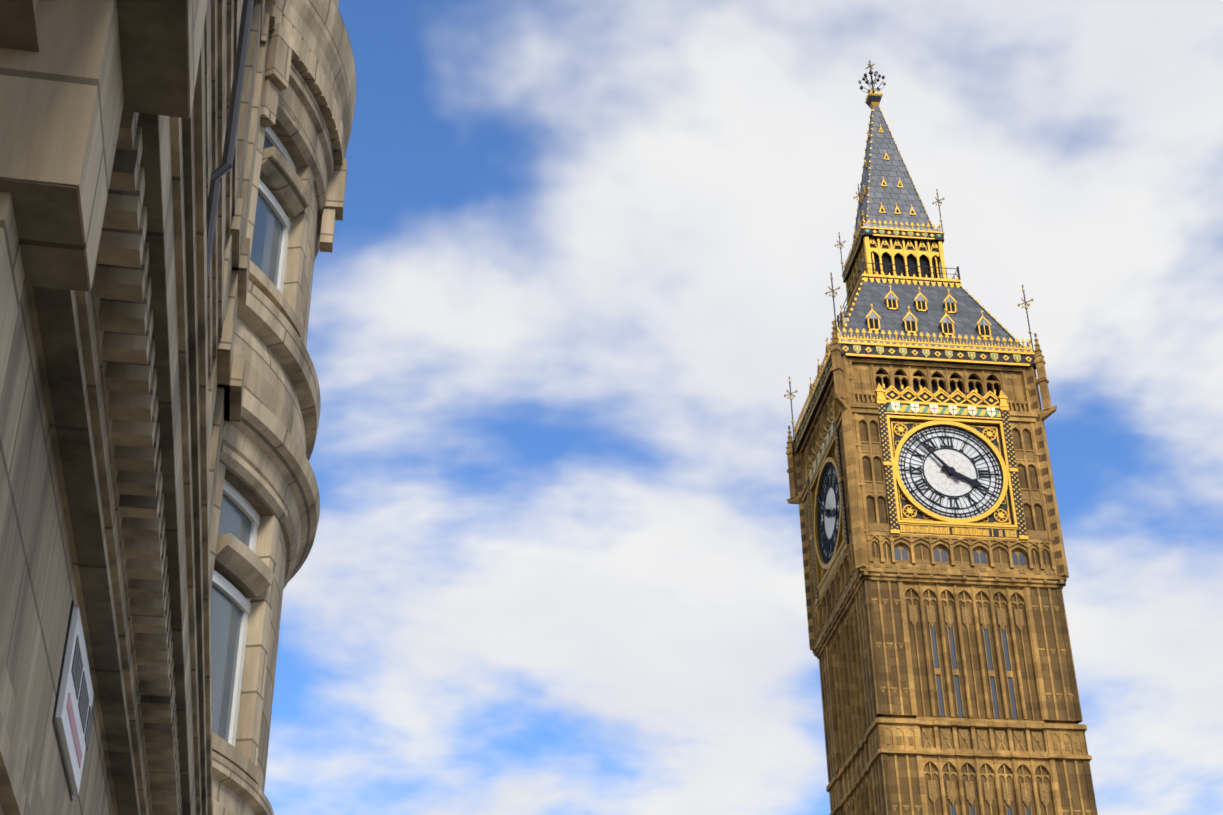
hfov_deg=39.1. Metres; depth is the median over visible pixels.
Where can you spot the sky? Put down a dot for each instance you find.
(569, 294)
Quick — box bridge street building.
[0,0,355,814]
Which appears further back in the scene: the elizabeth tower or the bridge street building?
the elizabeth tower
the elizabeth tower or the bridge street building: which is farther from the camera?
the elizabeth tower
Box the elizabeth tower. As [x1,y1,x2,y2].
[784,60,1097,814]
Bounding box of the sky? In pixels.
[264,0,1222,814]

